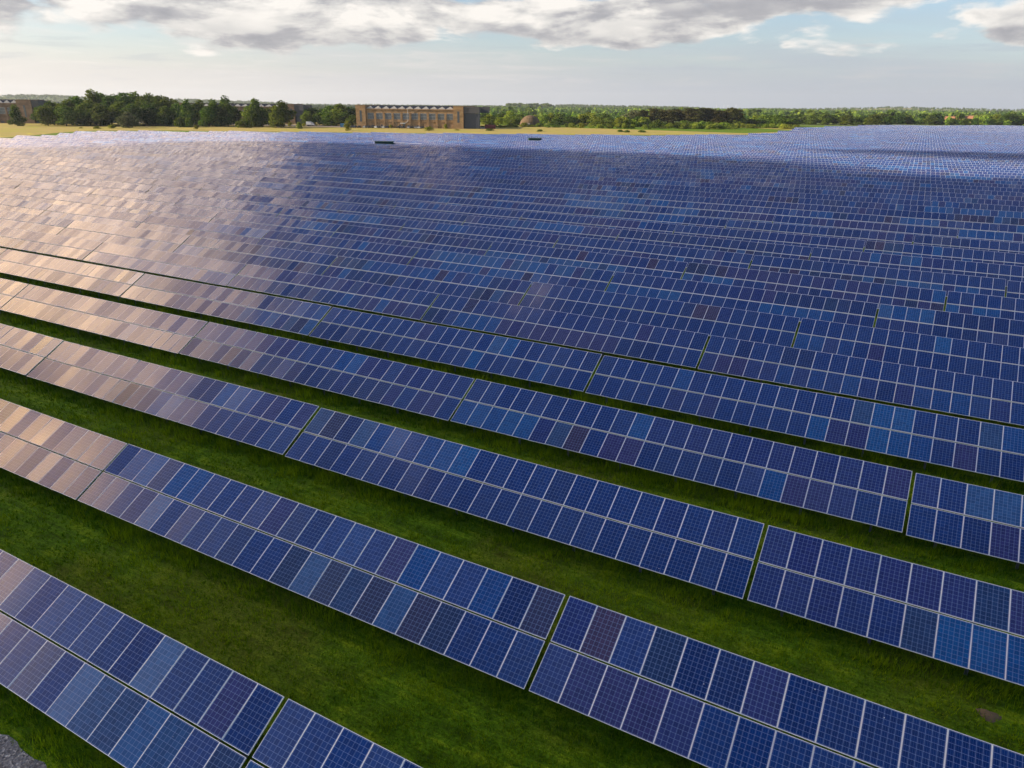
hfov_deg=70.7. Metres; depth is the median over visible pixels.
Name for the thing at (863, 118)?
tree
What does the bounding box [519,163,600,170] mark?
solar table
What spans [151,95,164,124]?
tree
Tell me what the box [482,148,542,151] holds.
solar table
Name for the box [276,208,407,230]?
solar table
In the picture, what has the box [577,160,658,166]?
solar table
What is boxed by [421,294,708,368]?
solar table
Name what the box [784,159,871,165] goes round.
solar table
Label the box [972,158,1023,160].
solar table
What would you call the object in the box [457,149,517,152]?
solar table
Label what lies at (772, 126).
bush
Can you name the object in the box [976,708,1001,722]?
soil mound
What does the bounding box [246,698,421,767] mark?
solar table
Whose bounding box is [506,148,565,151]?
solar table
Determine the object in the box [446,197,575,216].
solar table
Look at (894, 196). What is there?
solar table
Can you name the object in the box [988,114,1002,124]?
tree
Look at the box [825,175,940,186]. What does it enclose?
solar table
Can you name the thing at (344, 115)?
tree
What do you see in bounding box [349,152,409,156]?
solar table
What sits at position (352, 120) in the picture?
tree
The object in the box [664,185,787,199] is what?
solar table
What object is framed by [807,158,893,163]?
solar table
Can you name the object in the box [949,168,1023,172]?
solar table
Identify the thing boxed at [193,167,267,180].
solar table
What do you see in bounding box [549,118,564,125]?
tree
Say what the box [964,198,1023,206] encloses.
solar table
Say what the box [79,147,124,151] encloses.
solar table
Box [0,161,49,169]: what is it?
solar table
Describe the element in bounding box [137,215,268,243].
solar table
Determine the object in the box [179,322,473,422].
solar table
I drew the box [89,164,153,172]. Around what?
solar table
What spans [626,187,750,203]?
solar table
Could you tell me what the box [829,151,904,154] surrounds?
solar table
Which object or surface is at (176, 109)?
tree
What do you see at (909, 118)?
tree
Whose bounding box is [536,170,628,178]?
solar table
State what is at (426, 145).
solar table
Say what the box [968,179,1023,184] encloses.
solar table
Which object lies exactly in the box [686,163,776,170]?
solar table
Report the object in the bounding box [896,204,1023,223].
solar table
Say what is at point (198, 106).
tree
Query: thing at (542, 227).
solar table
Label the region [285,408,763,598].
solar table
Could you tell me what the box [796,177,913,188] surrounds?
solar table
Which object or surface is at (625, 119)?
tree
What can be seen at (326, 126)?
apron
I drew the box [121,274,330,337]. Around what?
solar table
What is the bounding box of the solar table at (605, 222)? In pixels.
[520,211,676,234]
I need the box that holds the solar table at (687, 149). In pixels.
[654,147,718,151]
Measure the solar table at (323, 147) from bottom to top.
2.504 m
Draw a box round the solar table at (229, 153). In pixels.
[203,151,258,156]
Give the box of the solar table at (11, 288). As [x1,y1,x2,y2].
[0,278,28,313]
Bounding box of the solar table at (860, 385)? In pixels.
[698,335,1023,425]
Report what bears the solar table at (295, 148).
on the ground at (334, 710)
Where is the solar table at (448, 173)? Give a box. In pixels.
[384,168,466,175]
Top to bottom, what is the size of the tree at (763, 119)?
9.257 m
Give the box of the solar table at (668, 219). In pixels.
[573,207,727,233]
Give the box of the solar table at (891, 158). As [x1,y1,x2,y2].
[848,156,933,161]
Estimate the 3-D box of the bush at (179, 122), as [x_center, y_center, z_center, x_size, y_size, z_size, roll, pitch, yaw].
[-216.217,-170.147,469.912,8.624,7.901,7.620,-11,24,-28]
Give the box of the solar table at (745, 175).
[692,172,795,181]
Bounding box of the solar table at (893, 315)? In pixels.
[875,304,1023,347]
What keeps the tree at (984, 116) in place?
on the ground at (334, 710)
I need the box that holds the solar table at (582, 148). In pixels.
[551,146,611,149]
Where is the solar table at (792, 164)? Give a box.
[737,161,825,168]
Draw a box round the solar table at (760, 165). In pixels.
[712,162,801,168]
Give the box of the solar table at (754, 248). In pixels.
[616,229,811,263]
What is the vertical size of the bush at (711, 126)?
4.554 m
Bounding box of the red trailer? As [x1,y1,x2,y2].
[485,125,495,128]
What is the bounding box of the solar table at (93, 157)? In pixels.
[65,155,117,160]
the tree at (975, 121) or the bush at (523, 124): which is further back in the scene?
the tree at (975, 121)
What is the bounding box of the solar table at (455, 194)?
[390,187,499,201]
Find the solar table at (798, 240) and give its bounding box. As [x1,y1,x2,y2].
[673,225,864,252]
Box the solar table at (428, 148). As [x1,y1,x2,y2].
[402,146,456,149]
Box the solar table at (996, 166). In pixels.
[991,165,1023,168]
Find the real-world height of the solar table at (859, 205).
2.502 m
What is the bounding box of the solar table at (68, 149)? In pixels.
[46,147,91,152]
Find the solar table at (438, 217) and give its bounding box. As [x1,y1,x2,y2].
[337,204,467,227]
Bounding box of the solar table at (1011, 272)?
[810,247,1023,291]
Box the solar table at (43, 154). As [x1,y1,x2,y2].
[18,151,67,157]
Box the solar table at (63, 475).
[0,399,126,499]
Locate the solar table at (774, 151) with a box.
[739,149,809,153]
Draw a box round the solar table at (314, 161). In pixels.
[283,158,348,164]
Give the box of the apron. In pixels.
[74,122,484,128]
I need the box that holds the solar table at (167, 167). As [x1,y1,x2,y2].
[131,163,196,170]
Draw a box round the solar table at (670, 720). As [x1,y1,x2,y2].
[529,596,1023,767]
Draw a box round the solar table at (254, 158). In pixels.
[223,155,283,161]
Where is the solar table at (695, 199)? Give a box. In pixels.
[585,189,710,205]
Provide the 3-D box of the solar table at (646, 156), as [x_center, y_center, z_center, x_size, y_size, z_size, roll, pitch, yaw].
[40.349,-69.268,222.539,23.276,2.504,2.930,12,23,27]
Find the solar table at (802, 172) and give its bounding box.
[749,169,851,177]
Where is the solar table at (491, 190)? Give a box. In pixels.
[435,184,544,199]
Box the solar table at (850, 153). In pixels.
[810,152,886,155]
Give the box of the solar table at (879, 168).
[827,165,925,172]
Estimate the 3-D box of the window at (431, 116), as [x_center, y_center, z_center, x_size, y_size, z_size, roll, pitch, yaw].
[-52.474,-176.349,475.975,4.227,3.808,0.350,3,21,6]
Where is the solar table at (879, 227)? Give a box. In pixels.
[773,215,957,245]
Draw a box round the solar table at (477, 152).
[432,150,492,154]
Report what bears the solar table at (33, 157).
on the ground at (334, 710)
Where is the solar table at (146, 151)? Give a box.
[122,149,172,155]
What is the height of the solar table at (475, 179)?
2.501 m
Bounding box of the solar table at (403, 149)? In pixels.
[376,147,431,150]
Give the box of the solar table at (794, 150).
[759,149,828,151]
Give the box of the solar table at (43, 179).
[7,173,77,185]
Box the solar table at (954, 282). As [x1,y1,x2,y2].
[749,255,1005,302]
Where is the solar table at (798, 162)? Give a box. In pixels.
[761,160,849,166]
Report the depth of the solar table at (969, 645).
25.50 m
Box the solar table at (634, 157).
[584,154,656,159]
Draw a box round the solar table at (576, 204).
[496,195,624,214]
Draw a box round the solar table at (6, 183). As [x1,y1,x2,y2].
[0,179,23,188]
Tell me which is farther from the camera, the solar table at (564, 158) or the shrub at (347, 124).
the shrub at (347, 124)
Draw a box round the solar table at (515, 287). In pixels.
[322,256,531,304]
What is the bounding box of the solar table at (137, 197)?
[87,189,181,205]
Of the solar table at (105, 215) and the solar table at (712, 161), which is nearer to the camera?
the solar table at (105, 215)
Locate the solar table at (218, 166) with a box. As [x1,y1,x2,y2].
[172,162,237,169]
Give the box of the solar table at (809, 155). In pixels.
[770,153,847,158]
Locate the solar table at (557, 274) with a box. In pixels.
[408,248,614,290]
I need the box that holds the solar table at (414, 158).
[379,156,445,162]
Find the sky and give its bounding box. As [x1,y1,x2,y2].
[0,0,1023,110]
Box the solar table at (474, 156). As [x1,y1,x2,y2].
[438,154,504,159]
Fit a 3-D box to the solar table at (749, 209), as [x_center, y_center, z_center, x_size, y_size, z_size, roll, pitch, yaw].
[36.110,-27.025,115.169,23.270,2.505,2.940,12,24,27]
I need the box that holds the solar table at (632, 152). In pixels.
[589,149,654,153]
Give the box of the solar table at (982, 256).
[864,241,1023,266]
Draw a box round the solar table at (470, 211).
[394,201,524,220]
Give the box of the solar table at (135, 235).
[57,220,189,252]
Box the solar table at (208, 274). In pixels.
[83,242,246,286]
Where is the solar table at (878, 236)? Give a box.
[725,220,913,247]
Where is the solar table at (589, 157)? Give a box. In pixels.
[559,155,631,161]
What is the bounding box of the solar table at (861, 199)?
[787,192,930,209]
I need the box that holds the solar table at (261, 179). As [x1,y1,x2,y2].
[219,174,301,184]
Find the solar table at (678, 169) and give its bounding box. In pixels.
[630,166,721,174]
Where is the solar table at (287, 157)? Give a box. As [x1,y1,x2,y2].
[257,154,317,159]
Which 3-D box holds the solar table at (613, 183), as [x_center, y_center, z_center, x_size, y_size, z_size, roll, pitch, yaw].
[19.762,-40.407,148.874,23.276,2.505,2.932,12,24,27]
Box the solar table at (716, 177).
[661,173,765,183]
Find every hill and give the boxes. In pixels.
[0,96,250,103]
[834,108,1016,111]
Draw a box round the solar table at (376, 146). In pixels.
[350,144,401,147]
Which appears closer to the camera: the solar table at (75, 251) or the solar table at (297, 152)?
the solar table at (75, 251)
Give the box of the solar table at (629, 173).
[569,168,661,176]
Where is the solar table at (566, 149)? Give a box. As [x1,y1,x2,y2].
[529,147,589,150]
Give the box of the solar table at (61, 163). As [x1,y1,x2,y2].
[35,160,92,169]
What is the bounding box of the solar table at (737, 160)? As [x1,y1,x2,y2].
[681,157,760,161]
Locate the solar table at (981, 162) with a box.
[934,159,1023,164]
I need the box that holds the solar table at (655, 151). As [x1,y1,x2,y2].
[612,149,677,152]
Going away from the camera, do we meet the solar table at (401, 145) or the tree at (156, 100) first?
the solar table at (401, 145)
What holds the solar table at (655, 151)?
on the ground at (334, 710)
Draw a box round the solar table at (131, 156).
[101,154,154,160]
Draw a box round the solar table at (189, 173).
[150,169,222,178]
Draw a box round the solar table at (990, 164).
[915,160,1009,166]
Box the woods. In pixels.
[0,94,1023,111]
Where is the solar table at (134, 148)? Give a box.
[111,146,156,150]
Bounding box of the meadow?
[0,123,791,136]
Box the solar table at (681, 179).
[628,175,733,186]
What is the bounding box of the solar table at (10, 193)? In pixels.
[0,187,36,199]
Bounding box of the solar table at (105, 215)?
[40,204,149,227]
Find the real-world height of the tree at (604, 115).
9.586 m
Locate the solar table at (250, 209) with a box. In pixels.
[174,197,283,216]
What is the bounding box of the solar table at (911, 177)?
[852,174,966,183]
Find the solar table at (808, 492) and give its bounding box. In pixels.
[450,379,911,532]
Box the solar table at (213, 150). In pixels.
[186,148,236,152]
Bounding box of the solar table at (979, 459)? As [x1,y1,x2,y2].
[585,355,1023,482]
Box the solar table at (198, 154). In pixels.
[170,152,224,157]
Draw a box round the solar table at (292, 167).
[274,164,347,172]
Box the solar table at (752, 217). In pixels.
[622,205,774,224]
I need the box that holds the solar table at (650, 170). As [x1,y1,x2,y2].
[600,167,692,174]
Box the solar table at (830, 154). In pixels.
[791,152,867,156]
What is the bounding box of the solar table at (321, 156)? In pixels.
[289,153,349,158]
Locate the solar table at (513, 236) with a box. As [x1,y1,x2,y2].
[400,220,559,246]
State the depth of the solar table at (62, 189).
136.07 m
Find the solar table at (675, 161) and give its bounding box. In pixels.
[631,158,711,165]
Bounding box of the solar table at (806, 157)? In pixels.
[749,154,827,159]
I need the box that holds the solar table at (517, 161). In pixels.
[476,158,548,164]
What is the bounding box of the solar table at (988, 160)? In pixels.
[953,158,1023,162]
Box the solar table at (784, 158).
[727,155,805,159]
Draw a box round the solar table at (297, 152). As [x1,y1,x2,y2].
[265,150,320,155]
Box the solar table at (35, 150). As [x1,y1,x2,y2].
[12,148,56,152]
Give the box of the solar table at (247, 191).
[199,184,294,198]
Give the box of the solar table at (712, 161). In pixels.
[657,158,736,162]
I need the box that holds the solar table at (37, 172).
[0,167,61,176]
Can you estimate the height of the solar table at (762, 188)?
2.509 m
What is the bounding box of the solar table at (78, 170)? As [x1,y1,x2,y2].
[45,165,109,174]
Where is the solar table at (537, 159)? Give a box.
[504,157,577,163]
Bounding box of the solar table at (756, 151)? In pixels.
[720,150,789,153]
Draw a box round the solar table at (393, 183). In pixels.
[344,178,438,189]
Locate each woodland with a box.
[459,103,1023,121]
[474,105,1023,125]
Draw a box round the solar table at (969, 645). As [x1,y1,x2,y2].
[747,525,1023,685]
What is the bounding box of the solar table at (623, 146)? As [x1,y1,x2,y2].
[594,145,653,148]
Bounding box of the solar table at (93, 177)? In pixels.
[57,172,128,182]
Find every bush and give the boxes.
[174,116,185,126]
[184,118,193,126]
[235,120,252,127]
[296,122,301,128]
[507,122,515,127]
[518,123,527,126]
[535,123,543,126]
[568,123,576,127]
[628,124,636,128]
[652,122,659,128]
[663,123,674,128]
[679,123,691,128]
[691,122,699,128]
[696,124,703,128]
[705,124,715,129]
[718,122,730,126]
[727,124,737,128]
[745,124,755,127]
[767,124,777,127]
[782,124,793,128]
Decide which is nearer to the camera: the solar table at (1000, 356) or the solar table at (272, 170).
the solar table at (1000, 356)
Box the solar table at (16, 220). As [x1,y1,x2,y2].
[0,210,73,234]
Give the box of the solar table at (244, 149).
[216,147,265,151]
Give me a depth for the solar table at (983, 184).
150.94 m
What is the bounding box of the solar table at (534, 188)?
[479,182,587,196]
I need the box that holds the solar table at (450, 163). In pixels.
[414,160,487,166]
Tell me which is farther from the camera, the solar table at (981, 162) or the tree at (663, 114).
the tree at (663, 114)
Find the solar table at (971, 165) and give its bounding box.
[894,161,989,168]
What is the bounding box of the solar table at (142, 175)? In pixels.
[105,170,176,180]
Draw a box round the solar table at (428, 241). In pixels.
[332,224,492,255]
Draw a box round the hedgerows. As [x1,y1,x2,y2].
[51,101,354,110]
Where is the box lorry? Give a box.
[306,122,314,125]
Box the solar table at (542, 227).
[463,216,620,246]
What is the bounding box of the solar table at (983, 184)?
[942,181,1023,188]
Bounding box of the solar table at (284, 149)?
[245,147,294,150]
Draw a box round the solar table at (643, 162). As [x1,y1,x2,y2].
[605,159,685,166]
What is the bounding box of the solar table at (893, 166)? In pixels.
[850,164,947,171]
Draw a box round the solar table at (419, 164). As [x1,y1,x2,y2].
[381,161,455,167]
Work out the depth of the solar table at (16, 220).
100.71 m
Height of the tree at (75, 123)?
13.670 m
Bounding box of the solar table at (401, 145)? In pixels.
[375,144,425,146]
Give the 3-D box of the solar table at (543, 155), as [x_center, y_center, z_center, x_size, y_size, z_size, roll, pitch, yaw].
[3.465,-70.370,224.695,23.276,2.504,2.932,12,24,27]
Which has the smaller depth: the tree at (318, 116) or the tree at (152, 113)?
the tree at (152, 113)
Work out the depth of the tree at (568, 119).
540.78 m
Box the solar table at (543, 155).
[492,152,558,157]
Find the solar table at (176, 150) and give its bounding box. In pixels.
[155,148,204,153]
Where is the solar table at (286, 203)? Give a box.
[233,194,343,212]
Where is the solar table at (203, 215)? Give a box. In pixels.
[110,200,219,221]
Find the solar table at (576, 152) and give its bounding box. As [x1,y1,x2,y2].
[543,151,608,154]
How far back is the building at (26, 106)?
516.53 m
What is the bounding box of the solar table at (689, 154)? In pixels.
[655,152,726,156]
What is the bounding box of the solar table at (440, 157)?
[409,154,475,160]
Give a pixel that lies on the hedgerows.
(320, 106)
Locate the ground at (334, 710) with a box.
[0,104,1023,767]
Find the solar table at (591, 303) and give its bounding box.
[519,282,799,346]
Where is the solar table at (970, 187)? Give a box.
[914,183,1023,196]
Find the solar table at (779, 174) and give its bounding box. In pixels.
[721,170,823,179]
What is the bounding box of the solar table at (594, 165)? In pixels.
[549,162,630,169]
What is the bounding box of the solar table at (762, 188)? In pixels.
[700,182,821,196]
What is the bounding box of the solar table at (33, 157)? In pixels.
[26,155,79,162]
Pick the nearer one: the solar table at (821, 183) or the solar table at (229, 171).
the solar table at (821, 183)
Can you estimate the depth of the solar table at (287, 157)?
210.17 m
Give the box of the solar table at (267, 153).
[235,151,289,155]
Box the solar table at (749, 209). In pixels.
[668,201,817,221]
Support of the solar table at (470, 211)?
on the ground at (334, 710)
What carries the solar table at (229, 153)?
on the ground at (334, 710)
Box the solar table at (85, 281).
[0,249,143,300]
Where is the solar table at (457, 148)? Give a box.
[427,146,481,149]
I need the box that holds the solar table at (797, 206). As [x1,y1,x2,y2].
[710,198,858,217]
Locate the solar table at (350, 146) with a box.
[326,145,376,148]
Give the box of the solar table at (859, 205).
[750,195,895,216]
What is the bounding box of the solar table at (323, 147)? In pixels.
[299,145,349,148]
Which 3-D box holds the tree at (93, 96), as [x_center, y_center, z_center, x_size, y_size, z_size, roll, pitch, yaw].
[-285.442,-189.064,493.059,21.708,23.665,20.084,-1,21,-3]
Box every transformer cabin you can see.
[374,141,393,143]
[528,138,541,140]
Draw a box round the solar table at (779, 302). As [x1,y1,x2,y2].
[605,272,877,326]
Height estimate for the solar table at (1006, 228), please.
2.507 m
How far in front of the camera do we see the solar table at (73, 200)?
121.44 m
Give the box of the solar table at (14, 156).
[0,153,29,158]
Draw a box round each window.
[0,107,5,113]
[367,113,373,118]
[376,113,382,118]
[385,113,391,118]
[394,113,399,118]
[403,113,408,118]
[412,113,417,119]
[420,113,426,119]
[429,114,435,119]
[438,114,443,119]
[447,114,452,119]
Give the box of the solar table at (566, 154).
[518,151,584,156]
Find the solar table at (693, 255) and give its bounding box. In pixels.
[554,235,752,268]
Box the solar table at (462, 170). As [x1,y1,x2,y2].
[419,166,502,176]
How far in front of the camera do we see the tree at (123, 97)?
495.48 m
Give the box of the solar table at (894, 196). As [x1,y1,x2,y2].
[822,190,963,205]
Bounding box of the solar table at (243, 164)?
[210,160,275,171]
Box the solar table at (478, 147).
[450,145,505,148]
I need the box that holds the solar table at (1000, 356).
[793,318,1023,382]
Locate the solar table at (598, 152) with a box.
[566,150,631,154]
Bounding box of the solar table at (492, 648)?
[78,444,564,688]
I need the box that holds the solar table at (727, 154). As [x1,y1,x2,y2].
[677,151,748,155]
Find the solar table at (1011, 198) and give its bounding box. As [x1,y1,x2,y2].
[995,195,1023,200]
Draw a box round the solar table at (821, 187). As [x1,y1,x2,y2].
[734,181,854,193]
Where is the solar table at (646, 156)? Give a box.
[609,154,680,159]
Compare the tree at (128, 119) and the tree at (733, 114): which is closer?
the tree at (128, 119)
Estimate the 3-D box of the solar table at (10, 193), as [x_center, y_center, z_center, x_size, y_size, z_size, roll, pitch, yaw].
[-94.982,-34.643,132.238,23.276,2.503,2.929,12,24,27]
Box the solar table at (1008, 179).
[992,177,1023,181]
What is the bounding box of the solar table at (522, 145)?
[495,144,551,147]
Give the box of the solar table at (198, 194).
[145,186,240,201]
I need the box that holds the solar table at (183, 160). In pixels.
[153,157,211,163]
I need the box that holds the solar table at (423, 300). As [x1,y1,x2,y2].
[227,264,438,320]
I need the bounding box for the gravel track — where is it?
[0,734,46,767]
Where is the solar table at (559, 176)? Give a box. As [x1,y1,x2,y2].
[501,171,594,181]
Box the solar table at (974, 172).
[926,169,1023,177]
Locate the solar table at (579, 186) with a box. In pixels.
[519,180,626,194]
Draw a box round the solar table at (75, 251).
[0,226,102,261]
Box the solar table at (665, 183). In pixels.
[594,177,700,188]
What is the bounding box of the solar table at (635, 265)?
[485,241,687,278]
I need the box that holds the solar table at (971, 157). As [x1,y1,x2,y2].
[906,154,988,158]
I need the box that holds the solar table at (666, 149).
[634,148,698,151]
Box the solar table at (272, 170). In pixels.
[234,166,308,175]
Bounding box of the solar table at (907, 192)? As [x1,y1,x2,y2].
[854,187,993,202]
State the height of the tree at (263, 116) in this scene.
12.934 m
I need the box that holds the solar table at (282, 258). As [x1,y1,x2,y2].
[173,236,336,274]
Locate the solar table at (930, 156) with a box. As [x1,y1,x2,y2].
[887,154,970,158]
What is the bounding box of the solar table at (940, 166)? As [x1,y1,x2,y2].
[872,163,969,169]
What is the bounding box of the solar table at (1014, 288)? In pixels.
[1006,280,1023,298]
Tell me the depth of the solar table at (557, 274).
74.62 m
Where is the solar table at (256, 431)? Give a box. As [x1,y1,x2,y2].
[27,341,318,455]
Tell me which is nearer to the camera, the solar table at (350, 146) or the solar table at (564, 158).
the solar table at (564, 158)
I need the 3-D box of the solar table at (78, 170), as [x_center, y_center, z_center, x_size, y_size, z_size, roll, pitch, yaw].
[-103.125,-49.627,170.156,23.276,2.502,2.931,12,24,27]
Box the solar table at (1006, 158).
[989,157,1023,158]
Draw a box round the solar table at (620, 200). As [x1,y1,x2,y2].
[542,192,669,213]
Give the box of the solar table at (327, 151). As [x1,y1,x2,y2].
[295,149,349,153]
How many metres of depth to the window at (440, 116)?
475.34 m
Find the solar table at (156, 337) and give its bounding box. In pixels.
[0,284,206,354]
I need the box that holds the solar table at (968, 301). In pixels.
[945,291,1023,320]
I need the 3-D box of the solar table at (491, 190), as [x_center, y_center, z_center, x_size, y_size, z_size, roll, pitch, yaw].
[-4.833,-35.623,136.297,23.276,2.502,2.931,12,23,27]
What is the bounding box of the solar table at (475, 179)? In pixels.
[426,174,520,186]
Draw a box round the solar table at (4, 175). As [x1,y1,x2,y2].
[0,172,12,178]
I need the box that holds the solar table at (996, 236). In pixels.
[958,229,1023,242]
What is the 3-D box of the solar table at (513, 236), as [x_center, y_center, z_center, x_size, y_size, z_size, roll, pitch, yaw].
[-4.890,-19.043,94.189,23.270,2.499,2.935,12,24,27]
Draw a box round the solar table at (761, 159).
[705,156,783,160]
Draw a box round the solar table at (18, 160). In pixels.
[0,157,38,167]
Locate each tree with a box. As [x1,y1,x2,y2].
[6,104,27,125]
[29,105,43,122]
[33,106,59,125]
[34,100,59,124]
[53,99,77,124]
[53,105,78,125]
[69,96,83,122]
[71,105,90,125]
[73,102,94,125]
[78,89,101,124]
[88,103,114,125]
[98,94,118,124]
[107,101,125,125]
[114,111,141,127]
[115,92,134,124]
[120,103,146,125]
[127,91,138,103]
[134,95,149,124]
[138,101,151,125]
[140,103,160,125]
[143,92,155,102]
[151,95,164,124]
[155,106,178,125]
[158,96,173,124]
[171,103,182,115]
[178,98,195,123]
[191,100,204,125]
[198,106,216,126]
[205,98,225,126]
[212,106,234,125]
[218,95,234,125]
[231,105,245,125]
[240,106,260,126]
[249,98,267,125]
[251,107,269,126]
[265,107,271,125]
[268,107,286,127]
[269,100,296,126]
[300,111,317,125]
[303,108,319,114]
[313,113,322,124]
[319,105,334,115]
[319,114,332,125]
[328,103,349,116]
[328,116,344,125]
[336,111,349,121]
[344,114,355,125]
[346,107,355,114]
[480,113,496,121]
[480,114,496,125]
[494,117,504,124]
[495,112,506,123]
[501,111,515,123]
[506,119,520,124]
[515,114,524,119]
[538,114,549,123]
[548,113,555,124]
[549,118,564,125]
[552,113,564,124]
[563,116,576,123]
[572,117,581,124]
[577,114,587,125]
[585,112,599,123]
[592,118,604,125]
[598,113,609,118]
[602,117,614,125]
[612,117,624,126]
[621,110,645,118]
[621,117,628,125]
[627,119,639,126]
[636,110,650,117]
[638,117,649,126]
[645,107,657,120]
[654,109,669,121]
[665,111,679,122]
[675,110,686,121]
[682,108,696,121]
[688,109,697,121]
[691,111,707,121]
[698,108,709,120]
[703,108,712,120]
[706,109,718,121]
[710,110,728,122]
[724,107,738,121]
[734,117,750,123]
[735,109,745,120]
[746,119,759,124]
[755,115,772,123]
[767,114,784,123]
[770,117,795,124]
[790,118,801,125]
[798,115,808,123]
[803,115,819,124]
[818,113,832,124]
[819,114,837,124]
[834,116,842,124]
[839,115,855,124]
[848,116,862,124]
[859,116,869,124]
[862,114,883,124]
[878,113,890,124]
[881,116,896,124]
[893,112,906,123]
[905,114,915,123]
[916,113,928,123]
[921,114,937,124]
[924,112,945,124]
[945,118,956,124]
[960,118,971,124]
[969,117,982,124]
[979,114,991,124]
[985,119,996,124]
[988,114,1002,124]
[994,113,1020,124]
[1015,115,1023,125]
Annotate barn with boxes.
[957,115,973,120]
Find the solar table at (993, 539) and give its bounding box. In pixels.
[906,473,1023,568]
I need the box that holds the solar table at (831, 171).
[776,167,877,176]
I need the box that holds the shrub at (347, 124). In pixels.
[343,121,350,130]
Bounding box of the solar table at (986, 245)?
[913,235,1023,253]
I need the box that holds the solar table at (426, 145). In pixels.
[398,143,449,146]
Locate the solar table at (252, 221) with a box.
[209,211,340,236]
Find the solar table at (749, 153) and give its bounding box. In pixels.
[699,150,769,154]
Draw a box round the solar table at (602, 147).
[573,146,632,148]
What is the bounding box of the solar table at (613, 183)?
[558,178,664,191]
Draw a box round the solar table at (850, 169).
[802,166,901,174]
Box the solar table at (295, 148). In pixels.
[272,146,323,150]
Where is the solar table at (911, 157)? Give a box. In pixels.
[868,155,952,159]
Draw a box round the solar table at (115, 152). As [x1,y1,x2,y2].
[89,150,138,155]
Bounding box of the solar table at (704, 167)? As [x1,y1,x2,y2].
[659,164,749,171]
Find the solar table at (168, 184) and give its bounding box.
[124,178,204,189]
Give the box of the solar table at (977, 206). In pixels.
[931,201,1023,211]
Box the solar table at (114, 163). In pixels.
[76,159,134,166]
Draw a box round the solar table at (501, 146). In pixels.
[473,145,528,147]
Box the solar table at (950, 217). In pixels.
[858,208,1023,231]
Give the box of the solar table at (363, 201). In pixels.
[289,192,399,213]
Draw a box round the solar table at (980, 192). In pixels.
[885,185,1022,198]
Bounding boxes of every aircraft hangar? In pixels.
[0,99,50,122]
[179,103,311,123]
[355,105,489,128]
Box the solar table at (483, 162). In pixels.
[445,159,518,166]
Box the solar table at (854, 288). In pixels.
[682,262,945,311]
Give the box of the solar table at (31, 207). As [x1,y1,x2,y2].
[0,197,52,214]
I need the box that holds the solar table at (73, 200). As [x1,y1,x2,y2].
[26,191,118,209]
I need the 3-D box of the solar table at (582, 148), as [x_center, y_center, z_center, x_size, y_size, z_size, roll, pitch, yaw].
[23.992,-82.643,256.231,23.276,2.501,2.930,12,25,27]
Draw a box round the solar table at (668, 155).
[633,153,704,157]
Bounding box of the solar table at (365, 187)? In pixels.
[299,180,393,191]
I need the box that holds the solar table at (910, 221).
[818,211,997,235]
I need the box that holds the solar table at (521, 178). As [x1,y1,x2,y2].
[465,173,558,184]
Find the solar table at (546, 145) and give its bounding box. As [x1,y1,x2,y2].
[517,144,572,146]
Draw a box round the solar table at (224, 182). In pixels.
[173,175,254,187]
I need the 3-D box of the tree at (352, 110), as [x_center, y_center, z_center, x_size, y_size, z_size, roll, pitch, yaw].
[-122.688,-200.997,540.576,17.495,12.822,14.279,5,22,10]
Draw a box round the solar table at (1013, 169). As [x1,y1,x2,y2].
[970,167,1023,170]
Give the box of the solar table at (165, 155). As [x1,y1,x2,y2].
[137,153,190,158]
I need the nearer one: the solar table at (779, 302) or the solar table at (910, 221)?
the solar table at (779, 302)
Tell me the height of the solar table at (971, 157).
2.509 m
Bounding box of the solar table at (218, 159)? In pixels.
[189,156,248,162]
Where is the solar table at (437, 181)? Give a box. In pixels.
[386,176,480,187]
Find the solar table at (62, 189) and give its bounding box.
[15,182,96,196]
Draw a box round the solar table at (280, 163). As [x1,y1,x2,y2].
[246,159,313,170]
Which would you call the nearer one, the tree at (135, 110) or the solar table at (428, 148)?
the solar table at (428, 148)
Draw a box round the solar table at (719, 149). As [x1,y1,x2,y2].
[674,147,738,150]
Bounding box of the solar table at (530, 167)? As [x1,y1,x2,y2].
[487,164,569,172]
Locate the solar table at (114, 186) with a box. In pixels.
[71,180,152,192]
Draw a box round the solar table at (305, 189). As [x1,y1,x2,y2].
[250,182,345,198]
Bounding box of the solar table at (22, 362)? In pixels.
[0,323,63,377]
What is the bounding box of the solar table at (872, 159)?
[828,157,913,162]
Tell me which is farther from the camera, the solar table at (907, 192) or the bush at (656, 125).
the bush at (656, 125)
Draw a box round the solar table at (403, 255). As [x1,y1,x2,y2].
[256,230,419,264]
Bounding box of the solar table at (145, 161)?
[116,158,173,165]
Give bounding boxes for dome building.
[520,115,539,126]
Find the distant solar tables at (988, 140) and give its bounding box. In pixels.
[0,125,1023,157]
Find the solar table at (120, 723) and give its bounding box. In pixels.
[0,549,283,767]
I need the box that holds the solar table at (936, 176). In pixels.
[878,172,991,181]
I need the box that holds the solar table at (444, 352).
[309,307,601,392]
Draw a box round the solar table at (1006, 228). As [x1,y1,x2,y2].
[999,224,1023,233]
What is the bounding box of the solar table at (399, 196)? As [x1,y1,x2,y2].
[341,189,450,208]
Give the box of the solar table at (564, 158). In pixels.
[532,156,605,161]
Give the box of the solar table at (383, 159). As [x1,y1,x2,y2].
[348,156,414,162]
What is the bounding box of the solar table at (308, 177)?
[264,172,346,183]
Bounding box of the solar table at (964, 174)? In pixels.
[903,171,1014,180]
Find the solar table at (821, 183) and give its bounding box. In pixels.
[766,179,884,190]
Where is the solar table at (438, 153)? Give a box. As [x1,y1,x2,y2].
[405,150,465,155]
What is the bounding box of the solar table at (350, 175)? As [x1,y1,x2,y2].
[306,171,388,185]
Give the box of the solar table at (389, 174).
[346,169,428,179]
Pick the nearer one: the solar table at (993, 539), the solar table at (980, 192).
the solar table at (993, 539)

